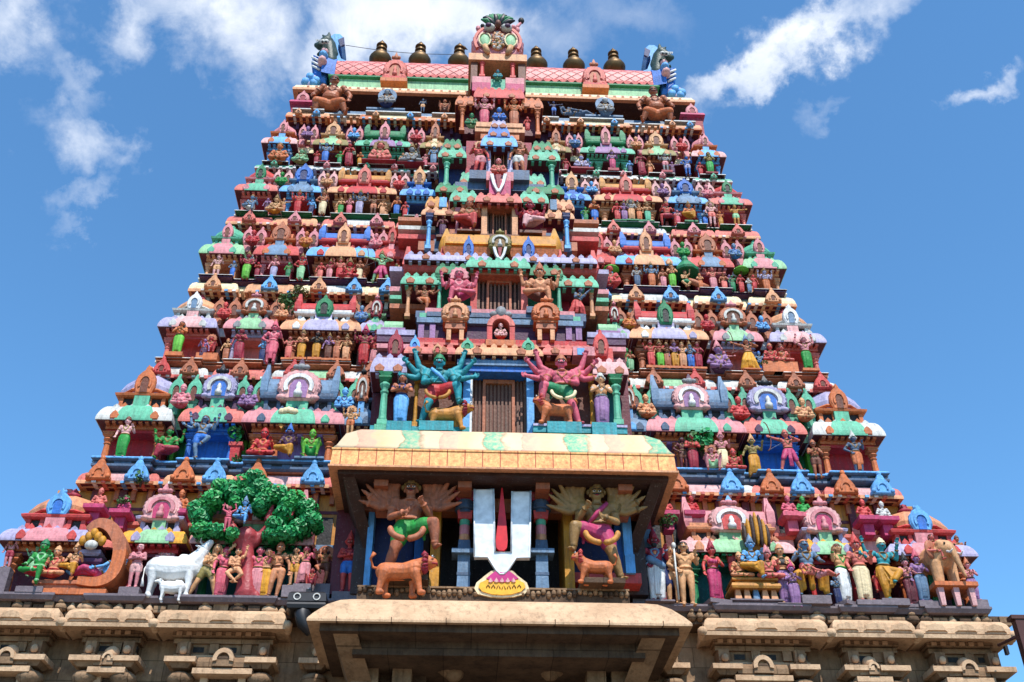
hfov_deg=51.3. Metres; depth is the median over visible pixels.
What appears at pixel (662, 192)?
statue
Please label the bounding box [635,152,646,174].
statue
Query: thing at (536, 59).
brass finial
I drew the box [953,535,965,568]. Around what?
statue
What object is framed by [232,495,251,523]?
statue
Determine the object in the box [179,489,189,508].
statue
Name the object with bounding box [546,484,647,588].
statue
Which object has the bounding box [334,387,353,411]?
statue
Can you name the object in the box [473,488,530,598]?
emblem board
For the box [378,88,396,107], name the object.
statue
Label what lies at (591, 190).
statue
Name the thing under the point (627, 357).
statue
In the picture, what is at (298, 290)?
shrub
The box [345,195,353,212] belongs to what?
statue
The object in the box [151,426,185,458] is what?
statue
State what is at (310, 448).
statue
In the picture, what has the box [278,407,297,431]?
serpent hood
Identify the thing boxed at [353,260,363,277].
statue
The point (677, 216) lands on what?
statue
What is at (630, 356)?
statue
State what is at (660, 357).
statue
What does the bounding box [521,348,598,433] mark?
statue
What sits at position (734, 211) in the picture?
statue
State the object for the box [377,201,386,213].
statue
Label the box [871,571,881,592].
statue
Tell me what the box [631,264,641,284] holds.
statue
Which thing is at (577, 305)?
statue
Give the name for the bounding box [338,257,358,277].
statue
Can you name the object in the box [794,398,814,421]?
statue
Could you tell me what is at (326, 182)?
statue
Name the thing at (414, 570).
lion statue
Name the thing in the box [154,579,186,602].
calf statue
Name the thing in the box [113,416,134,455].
statue
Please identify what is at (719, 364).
statue
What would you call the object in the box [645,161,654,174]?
statue
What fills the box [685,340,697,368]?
statue
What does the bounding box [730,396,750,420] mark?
statue
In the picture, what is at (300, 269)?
statue
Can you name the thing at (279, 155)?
statue
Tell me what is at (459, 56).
brass finial
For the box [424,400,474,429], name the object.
lion statue
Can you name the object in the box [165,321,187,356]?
statue
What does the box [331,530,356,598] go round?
statue
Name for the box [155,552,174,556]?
statue
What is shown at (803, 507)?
statue
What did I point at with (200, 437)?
statue
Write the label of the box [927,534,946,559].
statue
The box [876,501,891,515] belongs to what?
statue
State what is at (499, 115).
statue
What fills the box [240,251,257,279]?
statue
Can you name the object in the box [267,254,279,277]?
statue
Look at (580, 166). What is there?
statue
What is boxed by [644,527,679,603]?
statue
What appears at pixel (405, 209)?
statue
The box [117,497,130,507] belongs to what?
statue
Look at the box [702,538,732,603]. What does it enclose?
statue
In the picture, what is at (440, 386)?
statue
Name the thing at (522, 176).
statue
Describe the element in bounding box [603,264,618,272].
umbrella sculpture
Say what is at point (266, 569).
statue
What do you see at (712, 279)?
statue
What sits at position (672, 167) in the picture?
statue
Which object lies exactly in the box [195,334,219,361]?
statue
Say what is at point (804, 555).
statue
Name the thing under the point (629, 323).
statue
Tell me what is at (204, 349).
statue
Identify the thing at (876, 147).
sky
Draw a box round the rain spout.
[294,608,312,635]
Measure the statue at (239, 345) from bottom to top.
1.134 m
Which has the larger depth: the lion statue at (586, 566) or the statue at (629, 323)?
the statue at (629, 323)
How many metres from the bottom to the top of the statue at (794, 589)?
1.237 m
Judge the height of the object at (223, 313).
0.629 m
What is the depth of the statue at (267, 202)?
36.23 m
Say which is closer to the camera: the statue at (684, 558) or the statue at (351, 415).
the statue at (684, 558)
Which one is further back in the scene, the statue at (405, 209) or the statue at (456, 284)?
the statue at (405, 209)
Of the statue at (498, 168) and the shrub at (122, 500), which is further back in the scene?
the statue at (498, 168)
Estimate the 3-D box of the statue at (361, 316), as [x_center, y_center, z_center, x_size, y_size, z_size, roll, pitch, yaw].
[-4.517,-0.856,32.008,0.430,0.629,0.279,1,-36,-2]
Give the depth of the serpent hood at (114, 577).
24.84 m
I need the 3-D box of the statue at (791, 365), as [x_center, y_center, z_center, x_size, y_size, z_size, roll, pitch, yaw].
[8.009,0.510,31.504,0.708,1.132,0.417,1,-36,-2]
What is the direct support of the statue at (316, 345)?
on the temple tower
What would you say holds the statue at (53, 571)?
on the bench at (64, 587)
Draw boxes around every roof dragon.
[301,32,345,85]
[641,44,685,97]
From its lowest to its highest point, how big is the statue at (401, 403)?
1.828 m
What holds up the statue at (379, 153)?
on the temple tower
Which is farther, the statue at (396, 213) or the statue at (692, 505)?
the statue at (396, 213)
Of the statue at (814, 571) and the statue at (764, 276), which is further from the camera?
the statue at (764, 276)
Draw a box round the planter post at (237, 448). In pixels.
[229,441,244,461]
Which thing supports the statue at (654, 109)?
on the temple tower
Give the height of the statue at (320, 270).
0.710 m
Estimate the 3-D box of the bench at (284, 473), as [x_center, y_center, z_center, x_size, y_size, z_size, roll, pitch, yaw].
[-5.890,3.401,27.838,1.001,0.335,0.452,1,-36,-2]
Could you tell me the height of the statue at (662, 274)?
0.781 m
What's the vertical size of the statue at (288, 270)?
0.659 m
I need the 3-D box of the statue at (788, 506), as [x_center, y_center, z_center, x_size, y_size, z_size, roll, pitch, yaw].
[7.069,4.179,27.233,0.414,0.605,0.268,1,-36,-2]
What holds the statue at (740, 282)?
on the temple tower
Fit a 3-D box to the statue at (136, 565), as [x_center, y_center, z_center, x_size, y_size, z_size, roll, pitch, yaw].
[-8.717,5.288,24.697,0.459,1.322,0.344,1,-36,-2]
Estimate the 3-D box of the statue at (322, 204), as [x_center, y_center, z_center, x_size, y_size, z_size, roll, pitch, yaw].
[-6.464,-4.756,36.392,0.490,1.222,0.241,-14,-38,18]
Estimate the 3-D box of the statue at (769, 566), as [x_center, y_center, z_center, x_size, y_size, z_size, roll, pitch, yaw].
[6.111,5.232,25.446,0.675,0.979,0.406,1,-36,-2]
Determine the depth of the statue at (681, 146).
40.00 m
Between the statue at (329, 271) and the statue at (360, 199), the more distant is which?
the statue at (360, 199)
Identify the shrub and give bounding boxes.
[115,495,131,506]
[133,470,147,487]
[227,424,244,441]
[232,453,241,461]
[275,289,297,319]
[293,285,310,300]
[658,513,677,528]
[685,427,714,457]
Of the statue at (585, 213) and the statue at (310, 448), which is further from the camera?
the statue at (585, 213)
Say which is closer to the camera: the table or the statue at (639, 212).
the table
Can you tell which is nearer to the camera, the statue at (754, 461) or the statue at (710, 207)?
the statue at (754, 461)
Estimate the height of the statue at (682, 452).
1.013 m
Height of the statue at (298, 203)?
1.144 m
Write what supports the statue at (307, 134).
on the temple tower
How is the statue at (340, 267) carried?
on the temple tower
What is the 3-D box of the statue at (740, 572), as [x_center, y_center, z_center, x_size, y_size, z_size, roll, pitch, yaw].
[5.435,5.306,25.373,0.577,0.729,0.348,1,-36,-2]
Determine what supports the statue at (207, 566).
on the temple tower
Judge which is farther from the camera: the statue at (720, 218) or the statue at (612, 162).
the statue at (612, 162)
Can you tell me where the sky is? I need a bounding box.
[0,0,1023,681]
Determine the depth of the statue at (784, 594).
25.34 m
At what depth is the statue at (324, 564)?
25.30 m
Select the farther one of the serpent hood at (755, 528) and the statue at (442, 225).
the statue at (442, 225)
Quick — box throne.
[725,577,783,602]
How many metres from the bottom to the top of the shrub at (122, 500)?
0.341 m
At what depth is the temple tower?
28.15 m
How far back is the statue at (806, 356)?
31.48 m
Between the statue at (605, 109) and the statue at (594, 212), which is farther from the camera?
the statue at (605, 109)
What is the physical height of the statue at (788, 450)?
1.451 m
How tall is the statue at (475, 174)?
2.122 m
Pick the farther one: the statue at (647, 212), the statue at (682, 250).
the statue at (647, 212)
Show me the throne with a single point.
(750, 590)
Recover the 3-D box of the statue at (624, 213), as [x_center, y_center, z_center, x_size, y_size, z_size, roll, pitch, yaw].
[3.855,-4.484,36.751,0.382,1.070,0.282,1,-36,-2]
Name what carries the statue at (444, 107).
on the temple tower
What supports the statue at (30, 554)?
on the temple tower
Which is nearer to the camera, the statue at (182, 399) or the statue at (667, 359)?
the statue at (182, 399)
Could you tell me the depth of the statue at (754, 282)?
34.19 m
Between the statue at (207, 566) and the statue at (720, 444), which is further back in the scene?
the statue at (720, 444)
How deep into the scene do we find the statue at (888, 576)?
25.43 m
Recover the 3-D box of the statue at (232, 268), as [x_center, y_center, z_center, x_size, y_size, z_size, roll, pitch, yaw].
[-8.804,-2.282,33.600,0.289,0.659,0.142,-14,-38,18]
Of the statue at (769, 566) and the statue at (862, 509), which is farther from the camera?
the statue at (862, 509)
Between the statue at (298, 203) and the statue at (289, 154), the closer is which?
the statue at (298, 203)
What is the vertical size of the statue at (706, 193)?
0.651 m
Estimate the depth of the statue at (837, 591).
25.18 m
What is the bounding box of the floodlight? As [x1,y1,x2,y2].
[287,588,327,617]
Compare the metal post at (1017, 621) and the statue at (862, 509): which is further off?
the statue at (862, 509)
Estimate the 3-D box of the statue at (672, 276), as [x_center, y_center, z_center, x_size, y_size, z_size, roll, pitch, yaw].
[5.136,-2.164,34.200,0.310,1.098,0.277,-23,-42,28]
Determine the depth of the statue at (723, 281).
34.10 m
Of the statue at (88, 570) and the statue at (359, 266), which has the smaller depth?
the statue at (88, 570)
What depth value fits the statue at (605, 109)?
42.28 m
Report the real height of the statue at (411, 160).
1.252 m
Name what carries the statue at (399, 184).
on the temple tower
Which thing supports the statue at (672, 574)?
on the temple tower
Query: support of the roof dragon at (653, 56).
on the temple tower
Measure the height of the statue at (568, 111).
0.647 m
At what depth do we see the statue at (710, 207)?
36.88 m
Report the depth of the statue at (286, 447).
27.84 m
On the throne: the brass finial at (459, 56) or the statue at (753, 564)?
the statue at (753, 564)
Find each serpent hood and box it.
[75,518,132,592]
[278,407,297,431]
[741,512,770,550]
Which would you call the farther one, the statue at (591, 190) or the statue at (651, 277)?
the statue at (591, 190)
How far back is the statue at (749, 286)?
34.05 m
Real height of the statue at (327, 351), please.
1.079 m
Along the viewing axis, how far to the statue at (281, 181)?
37.15 m
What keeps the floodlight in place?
attached to the temple tower
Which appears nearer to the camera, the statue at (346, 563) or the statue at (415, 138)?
the statue at (346, 563)
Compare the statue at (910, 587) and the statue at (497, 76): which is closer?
the statue at (910, 587)
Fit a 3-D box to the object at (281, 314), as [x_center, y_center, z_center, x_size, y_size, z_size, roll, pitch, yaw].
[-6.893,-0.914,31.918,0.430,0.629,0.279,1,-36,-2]
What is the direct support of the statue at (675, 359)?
on the temple tower
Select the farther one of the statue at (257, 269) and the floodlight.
the statue at (257, 269)
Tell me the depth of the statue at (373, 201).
36.41 m
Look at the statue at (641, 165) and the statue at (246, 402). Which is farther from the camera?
the statue at (641, 165)
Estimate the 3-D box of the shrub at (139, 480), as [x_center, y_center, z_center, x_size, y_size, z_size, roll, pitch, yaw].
[-9.434,3.508,27.117,0.337,0.449,0.590,1,-36,-2]
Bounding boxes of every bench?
[32,579,108,594]
[266,472,302,475]
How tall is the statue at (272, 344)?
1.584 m
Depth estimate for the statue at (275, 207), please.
35.99 m
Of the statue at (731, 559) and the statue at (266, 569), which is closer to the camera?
the statue at (266, 569)
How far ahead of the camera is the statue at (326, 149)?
38.69 m
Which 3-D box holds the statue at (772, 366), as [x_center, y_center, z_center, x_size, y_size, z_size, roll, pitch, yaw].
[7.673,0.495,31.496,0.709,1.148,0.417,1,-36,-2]
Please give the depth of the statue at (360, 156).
38.65 m
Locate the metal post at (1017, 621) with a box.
[997,615,1023,664]
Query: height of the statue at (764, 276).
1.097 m
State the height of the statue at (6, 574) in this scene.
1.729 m
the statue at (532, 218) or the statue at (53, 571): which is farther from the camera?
the statue at (532, 218)
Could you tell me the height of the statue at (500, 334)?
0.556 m
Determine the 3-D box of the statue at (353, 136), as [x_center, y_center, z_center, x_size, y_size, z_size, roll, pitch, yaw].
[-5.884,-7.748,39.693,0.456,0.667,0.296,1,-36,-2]
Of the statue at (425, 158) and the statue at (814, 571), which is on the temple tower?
the statue at (425, 158)
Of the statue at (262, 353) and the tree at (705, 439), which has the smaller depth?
the tree at (705, 439)
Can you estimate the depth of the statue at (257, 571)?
24.79 m
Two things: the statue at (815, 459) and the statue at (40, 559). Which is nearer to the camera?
the statue at (40, 559)
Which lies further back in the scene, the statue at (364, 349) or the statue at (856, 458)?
the statue at (364, 349)
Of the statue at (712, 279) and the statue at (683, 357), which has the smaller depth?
the statue at (683, 357)
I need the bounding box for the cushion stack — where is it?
[76,545,106,577]
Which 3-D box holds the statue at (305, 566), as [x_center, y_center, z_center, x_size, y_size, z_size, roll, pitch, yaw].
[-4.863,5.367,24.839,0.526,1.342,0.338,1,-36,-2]
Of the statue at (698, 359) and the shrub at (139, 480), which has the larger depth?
the statue at (698, 359)
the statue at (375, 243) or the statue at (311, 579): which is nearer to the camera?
the statue at (311, 579)
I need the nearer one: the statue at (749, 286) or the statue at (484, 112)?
the statue at (749, 286)
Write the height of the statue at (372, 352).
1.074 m
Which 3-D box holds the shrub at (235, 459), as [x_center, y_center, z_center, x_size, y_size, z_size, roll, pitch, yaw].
[-7.272,3.178,28.101,0.285,0.366,0.515,1,-36,-2]
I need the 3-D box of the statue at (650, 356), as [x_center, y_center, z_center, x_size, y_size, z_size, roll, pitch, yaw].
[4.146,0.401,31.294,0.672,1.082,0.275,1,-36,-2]
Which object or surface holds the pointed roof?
on the temple tower
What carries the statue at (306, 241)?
on the temple tower
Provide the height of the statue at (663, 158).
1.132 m
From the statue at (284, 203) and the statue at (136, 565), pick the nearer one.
the statue at (136, 565)
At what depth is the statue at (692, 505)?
27.13 m
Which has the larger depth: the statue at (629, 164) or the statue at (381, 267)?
the statue at (629, 164)
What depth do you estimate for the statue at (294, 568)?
24.85 m
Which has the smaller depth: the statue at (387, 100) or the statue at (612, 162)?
the statue at (612, 162)
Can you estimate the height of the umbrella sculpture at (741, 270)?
0.963 m
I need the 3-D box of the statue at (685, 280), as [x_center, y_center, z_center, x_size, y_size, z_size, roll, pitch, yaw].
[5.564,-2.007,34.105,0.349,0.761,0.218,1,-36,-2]
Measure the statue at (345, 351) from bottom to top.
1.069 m
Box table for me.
[929,581,978,605]
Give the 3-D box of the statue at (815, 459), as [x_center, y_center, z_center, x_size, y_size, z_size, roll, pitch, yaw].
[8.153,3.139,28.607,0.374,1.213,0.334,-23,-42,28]
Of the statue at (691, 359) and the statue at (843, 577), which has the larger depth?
the statue at (691, 359)
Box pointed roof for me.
[675,254,698,281]
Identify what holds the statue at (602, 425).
on the temple tower
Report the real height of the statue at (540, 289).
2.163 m
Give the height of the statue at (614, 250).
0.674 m
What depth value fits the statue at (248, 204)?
36.05 m
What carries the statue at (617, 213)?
on the temple tower
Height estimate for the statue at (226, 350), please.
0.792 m
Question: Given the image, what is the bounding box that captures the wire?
[346,45,451,54]
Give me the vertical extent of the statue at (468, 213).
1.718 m
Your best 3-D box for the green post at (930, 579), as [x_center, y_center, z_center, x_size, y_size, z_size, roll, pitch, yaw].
[10.142,5.902,25.741,0.220,1.456,0.200,1,-36,-2]
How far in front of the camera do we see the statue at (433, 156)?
38.77 m
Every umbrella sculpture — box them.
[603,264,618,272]
[733,265,748,277]
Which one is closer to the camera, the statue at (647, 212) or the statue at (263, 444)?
the statue at (263, 444)
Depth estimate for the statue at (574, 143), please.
39.85 m
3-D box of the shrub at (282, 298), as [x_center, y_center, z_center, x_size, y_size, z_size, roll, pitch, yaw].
[-6.851,-1.085,32.379,0.715,1.040,0.663,1,-36,-2]
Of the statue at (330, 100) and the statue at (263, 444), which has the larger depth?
the statue at (330, 100)
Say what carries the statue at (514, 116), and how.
on the temple tower
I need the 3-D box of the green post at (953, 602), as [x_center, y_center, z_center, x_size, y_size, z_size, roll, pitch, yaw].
[10.648,5.911,25.763,0.220,1.466,0.200,1,-36,-2]
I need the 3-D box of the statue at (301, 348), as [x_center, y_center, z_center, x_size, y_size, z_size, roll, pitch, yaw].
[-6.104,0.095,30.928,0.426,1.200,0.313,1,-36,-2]
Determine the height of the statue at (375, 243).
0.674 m
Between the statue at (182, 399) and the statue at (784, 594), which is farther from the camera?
the statue at (182, 399)
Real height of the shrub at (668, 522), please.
0.328 m
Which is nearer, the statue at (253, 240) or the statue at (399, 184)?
the statue at (253, 240)
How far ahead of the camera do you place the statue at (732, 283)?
34.09 m
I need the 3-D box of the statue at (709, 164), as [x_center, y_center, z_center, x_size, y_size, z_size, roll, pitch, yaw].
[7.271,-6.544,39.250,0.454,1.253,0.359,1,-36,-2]
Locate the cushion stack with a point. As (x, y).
(96, 556)
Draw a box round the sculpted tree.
[186,469,323,594]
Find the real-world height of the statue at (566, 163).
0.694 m
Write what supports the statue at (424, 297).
on the temple tower
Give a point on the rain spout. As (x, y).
(302, 615)
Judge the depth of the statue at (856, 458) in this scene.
28.65 m
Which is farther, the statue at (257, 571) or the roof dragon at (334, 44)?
the roof dragon at (334, 44)
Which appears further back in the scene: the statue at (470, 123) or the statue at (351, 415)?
the statue at (470, 123)
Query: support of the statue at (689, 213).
on the temple tower
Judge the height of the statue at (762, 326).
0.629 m
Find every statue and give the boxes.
[0,542,18,591]
[14,539,53,591]
[25,545,47,576]
[35,545,65,578]
[58,541,83,575]
[66,559,127,576]
[90,487,106,502]
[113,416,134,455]
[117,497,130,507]
[118,544,146,593]
[140,538,213,597]
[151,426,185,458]
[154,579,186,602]
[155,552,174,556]
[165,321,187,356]
[170,383,191,408]
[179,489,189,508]
[182,411,220,458]
[188,543,236,594]
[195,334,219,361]
[198,339,209,354]
[210,254,223,276]
[211,547,230,594]
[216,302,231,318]
[221,338,231,360]
[222,503,236,531]
[225,545,249,582]
[228,261,236,275]
[230,328,247,358]
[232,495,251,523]
[237,385,257,409]
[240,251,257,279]
[240,547,274,593]
[242,194,257,209]
[242,427,277,458]
[245,230,259,245]
[254,262,261,274]
[258,341,265,361]
[260,548,276,595]
[261,319,282,364]
[262,198,270,210]
[265,194,283,213]
[265,541,290,595]
[267,142,288,164]
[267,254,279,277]
[273,423,297,456]
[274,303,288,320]
[275,172,287,185]
[277,547,307,597]
[278,198,291,213]
[281,336,301,362]
[284,262,292,277]
[285,149,291,162]
[291,148,308,164]
[292,189,306,211]
[292,328,308,359]
[292,545,315,591]
[294,252,307,280]
[294,429,323,459]
[298,231,312,247]
[301,126,312,139]
[305,568,317,585]
[307,199,316,212]
[307,331,323,360]
[310,75,352,114]
[312,544,332,597]
[313,151,319,161]
[315,189,328,215]
[315,262,324,278]
[318,142,333,161]
[320,173,332,186]
[320,332,334,360]
[324,259,334,276]
[329,336,350,360]
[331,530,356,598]
[333,256,347,278]
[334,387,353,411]
[335,151,343,162]
[336,198,345,212]
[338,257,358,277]
[339,333,351,361]
[342,143,354,165]
[343,405,360,432]
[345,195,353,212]
[348,128,359,140]
[352,189,368,212]
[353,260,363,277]
[354,305,368,322]
[354,324,376,365]
[357,152,363,164]
[359,480,461,585]
[361,140,395,163]
[363,246,392,282]
[366,195,385,213]
[369,233,382,249]
[369,340,376,361]
[369,551,437,598]
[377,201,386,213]
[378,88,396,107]
[386,374,412,429]
[391,196,401,217]
[393,175,405,189]
[397,142,424,168]
[398,348,478,430]
[400,202,408,215]
[410,130,421,142]
[415,285,439,323]
[419,99,426,111]
[422,154,428,164]
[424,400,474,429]
[427,146,438,165]
[436,216,448,240]
[438,99,450,112]
[439,267,478,312]
[454,200,480,233]
[464,113,477,128]
[469,141,490,182]
[474,96,494,126]
[490,158,506,174]
[492,107,506,120]
[493,70,502,79]
[494,323,507,339]
[504,98,524,127]
[509,141,529,183]
[514,199,546,235]
[518,261,560,313]
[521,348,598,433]
[523,117,530,130]
[532,393,577,423]
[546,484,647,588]
[548,101,562,115]
[559,106,596,116]
[562,159,570,171]
[569,135,580,147]
[569,287,592,327]
[570,154,593,173]
[571,549,617,586]
[580,207,588,219]
[585,181,597,194]
[588,199,599,219]
[590,372,616,434]
[595,97,614,115]
[606,149,618,170]
[606,265,620,288]
[608,240,621,255]
[612,200,623,220]
[619,201,630,220]
[622,312,636,328]
[623,198,638,220]
[625,348,631,368]
[626,160,632,170]
[626,350,634,370]
[630,137,641,149]
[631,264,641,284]
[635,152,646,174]
[635,202,644,220]
[636,86,675,122]
[636,394,656,418]
[642,201,653,221]
[642,340,663,367]
[643,261,658,285]
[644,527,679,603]
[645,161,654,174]
[653,546,698,603]
[654,339,668,368]
[657,183,668,196]
[658,153,672,172]
[658,269,667,285]
[659,201,676,225]
[661,342,672,368]
[666,261,677,285]
[666,504,672,509]
[666,541,698,606]
[668,339,683,368]
[669,162,679,172]
[673,437,688,466]
[674,210,681,221]
[676,138,687,150]
[676,242,690,256]
[677,342,690,368]
[680,155,691,175]
[680,269,690,286]
[682,200,697,222]
[684,435,699,469]
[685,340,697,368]
[687,495,698,509]
[692,342,706,369]
[696,162,703,175]
[696,273,703,287]
[700,314,714,330]
[701,185,713,198]
[701,210,707,222]
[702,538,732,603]
[703,152,717,173]
[703,444,722,469]
[704,267,725,286]
[705,201,717,225]
[707,339,732,373]
[713,429,729,467]
[716,211,723,225]
[719,273,727,290]
[725,448,746,468]
[726,536,735,572]
[728,204,746,223]
[728,243,742,258]
[728,275,736,291]
[728,331,761,370]
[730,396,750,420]
[731,551,754,576]
[736,274,744,291]
[739,534,766,577]
[741,433,763,477]
[745,277,751,292]
[750,275,758,289]
[755,315,769,332]
[755,351,763,370]
[757,267,771,292]
[757,544,785,579]
[762,343,787,374]
[763,422,805,469]
[771,535,777,572]
[771,543,802,603]
[774,344,798,374]
[781,495,797,510]
[784,559,802,606]
[791,539,831,605]
[793,333,819,371]
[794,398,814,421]
[796,496,810,511]
[799,563,839,578]
[807,439,824,479]
[830,543,855,605]
[830,576,842,605]
[843,430,863,470]
[845,532,884,604]
[856,499,873,514]
[858,536,910,606]
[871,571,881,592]
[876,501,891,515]
[898,552,918,606]
[909,549,940,606]
[913,539,966,585]
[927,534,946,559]
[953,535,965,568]
[963,556,989,606]
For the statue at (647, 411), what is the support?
on the temple tower
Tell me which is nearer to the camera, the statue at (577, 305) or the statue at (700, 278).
the statue at (577, 305)
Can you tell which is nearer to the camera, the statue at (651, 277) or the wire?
the statue at (651, 277)
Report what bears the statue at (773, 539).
on the temple tower
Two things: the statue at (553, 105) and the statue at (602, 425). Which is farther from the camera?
the statue at (553, 105)
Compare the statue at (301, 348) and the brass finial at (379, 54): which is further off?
the brass finial at (379, 54)
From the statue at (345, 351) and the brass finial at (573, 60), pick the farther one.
the brass finial at (573, 60)
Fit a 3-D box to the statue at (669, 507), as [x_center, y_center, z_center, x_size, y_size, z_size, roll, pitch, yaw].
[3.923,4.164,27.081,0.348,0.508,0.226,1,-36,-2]
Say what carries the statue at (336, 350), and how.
on the temple tower
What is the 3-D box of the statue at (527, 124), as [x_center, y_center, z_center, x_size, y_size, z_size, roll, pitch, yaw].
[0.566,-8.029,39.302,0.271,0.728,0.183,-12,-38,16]
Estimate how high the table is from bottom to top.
0.568 m
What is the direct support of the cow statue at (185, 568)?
on the temple tower
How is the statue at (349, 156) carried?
on the temple tower
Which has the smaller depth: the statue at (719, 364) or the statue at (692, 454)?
the statue at (692, 454)
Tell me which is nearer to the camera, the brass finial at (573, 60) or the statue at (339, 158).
the statue at (339, 158)
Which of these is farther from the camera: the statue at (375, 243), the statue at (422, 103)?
the statue at (422, 103)
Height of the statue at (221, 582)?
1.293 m
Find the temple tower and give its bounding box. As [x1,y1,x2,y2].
[0,13,1016,681]
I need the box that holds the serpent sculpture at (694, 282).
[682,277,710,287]
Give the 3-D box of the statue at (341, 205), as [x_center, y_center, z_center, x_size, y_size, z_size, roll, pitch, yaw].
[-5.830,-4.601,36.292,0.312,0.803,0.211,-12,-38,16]
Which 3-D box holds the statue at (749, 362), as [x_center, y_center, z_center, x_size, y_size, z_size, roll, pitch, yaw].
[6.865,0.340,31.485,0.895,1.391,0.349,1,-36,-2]
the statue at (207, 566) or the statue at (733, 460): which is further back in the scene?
the statue at (733, 460)
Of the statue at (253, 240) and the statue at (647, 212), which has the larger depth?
the statue at (647, 212)
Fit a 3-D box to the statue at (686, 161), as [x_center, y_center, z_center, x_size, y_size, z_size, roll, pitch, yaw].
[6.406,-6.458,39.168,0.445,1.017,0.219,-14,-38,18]
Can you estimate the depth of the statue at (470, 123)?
39.06 m
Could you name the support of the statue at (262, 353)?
on the temple tower
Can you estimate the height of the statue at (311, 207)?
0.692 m
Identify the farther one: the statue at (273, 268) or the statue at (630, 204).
the statue at (630, 204)
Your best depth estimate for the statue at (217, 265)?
33.58 m
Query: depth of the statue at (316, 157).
38.58 m
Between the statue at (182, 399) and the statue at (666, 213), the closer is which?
the statue at (182, 399)
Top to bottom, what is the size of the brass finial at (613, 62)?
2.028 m
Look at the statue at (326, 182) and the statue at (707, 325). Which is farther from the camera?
the statue at (326, 182)
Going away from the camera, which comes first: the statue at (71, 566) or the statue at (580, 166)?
the statue at (71, 566)
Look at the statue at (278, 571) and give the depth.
24.77 m
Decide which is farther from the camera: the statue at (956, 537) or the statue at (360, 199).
the statue at (360, 199)
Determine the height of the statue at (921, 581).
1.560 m
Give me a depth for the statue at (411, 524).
24.41 m
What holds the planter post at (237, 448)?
on the temple tower
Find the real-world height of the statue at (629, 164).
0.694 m
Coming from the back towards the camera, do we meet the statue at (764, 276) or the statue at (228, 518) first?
the statue at (764, 276)
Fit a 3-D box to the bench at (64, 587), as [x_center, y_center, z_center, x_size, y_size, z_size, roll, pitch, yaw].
[-10.119,5.780,24.555,1.760,0.393,0.742,1,-36,-2]
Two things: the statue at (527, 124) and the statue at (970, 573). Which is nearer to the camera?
the statue at (970, 573)
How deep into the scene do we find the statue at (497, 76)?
40.88 m
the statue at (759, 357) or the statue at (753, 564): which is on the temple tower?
the statue at (759, 357)
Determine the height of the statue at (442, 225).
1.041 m
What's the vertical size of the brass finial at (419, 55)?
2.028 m
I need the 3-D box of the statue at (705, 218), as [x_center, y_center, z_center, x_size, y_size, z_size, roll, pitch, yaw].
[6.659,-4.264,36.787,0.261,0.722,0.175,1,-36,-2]
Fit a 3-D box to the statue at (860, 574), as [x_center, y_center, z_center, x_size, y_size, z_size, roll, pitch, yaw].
[8.340,5.444,25.537,0.684,1.970,0.519,1,-36,-2]
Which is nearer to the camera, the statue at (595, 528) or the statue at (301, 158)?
the statue at (595, 528)
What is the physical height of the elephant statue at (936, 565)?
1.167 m
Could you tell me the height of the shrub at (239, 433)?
0.774 m
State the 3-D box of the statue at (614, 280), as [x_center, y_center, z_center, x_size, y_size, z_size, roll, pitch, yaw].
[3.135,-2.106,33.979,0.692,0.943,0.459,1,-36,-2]
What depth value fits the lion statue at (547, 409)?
26.93 m
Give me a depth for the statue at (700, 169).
39.10 m
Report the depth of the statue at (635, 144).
39.94 m
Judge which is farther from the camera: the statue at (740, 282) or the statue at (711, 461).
the statue at (740, 282)
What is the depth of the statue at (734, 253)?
35.10 m
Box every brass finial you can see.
[369,40,391,61]
[408,42,430,63]
[448,43,468,64]
[527,46,547,67]
[563,47,584,68]
[603,48,624,69]
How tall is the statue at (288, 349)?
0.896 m
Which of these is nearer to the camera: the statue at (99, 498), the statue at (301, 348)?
the statue at (99, 498)

